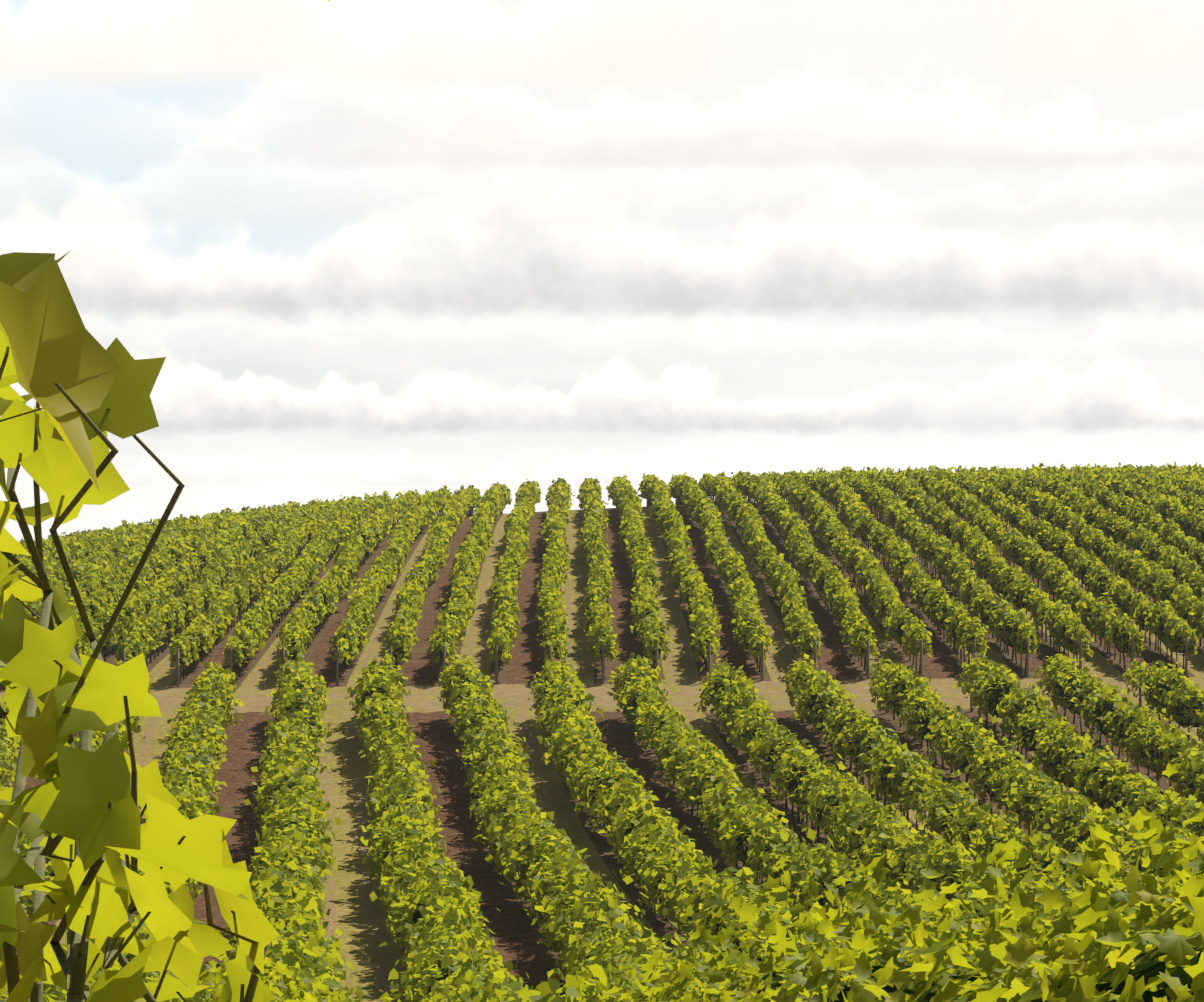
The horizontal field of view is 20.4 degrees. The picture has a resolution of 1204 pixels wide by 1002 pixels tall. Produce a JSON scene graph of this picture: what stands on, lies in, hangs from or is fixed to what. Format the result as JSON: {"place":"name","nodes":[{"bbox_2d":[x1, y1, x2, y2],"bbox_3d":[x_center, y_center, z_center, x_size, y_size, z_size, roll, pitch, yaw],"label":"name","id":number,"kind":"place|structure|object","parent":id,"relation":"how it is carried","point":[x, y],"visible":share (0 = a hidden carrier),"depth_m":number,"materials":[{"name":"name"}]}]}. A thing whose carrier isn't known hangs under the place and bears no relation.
{"place":"outdoors","nodes":[
{"label":"outdoors","id":0,"kind":"place"},
{"bbox_2d":[0,461,1203,1001],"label":"vine","id":1,"kind":"object","parent":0,"point":[1086,935],"depth_m":104.05,"materials":[{"name":"green plant"}]},
{"bbox_2d":[0,500,1203,1001],"bbox_3d":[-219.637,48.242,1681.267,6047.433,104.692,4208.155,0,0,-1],"label":"vineyard ground","id":2,"kind":"structure","parent":0,"point":[360,924],"depth_m":121.02,"materials":[{"name":"brown soil"}]},
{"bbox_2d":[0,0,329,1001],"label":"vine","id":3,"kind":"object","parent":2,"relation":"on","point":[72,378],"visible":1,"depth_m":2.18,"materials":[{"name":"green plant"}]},
{"bbox_2d":[4,477,1203,927],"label":"trellis posts","id":4,"kind":"object","parent":2,"relation":"on","point":[710,655],"visible":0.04,"depth_m":125.98,"materials":[{"name":"brown wood"}]},
{"bbox_2d":[0,0,1203,541],"label":"sky","id":5,"kind":"structure","parent":0,"point":[369,247],"materials":[{"name":"white"}]}
]}

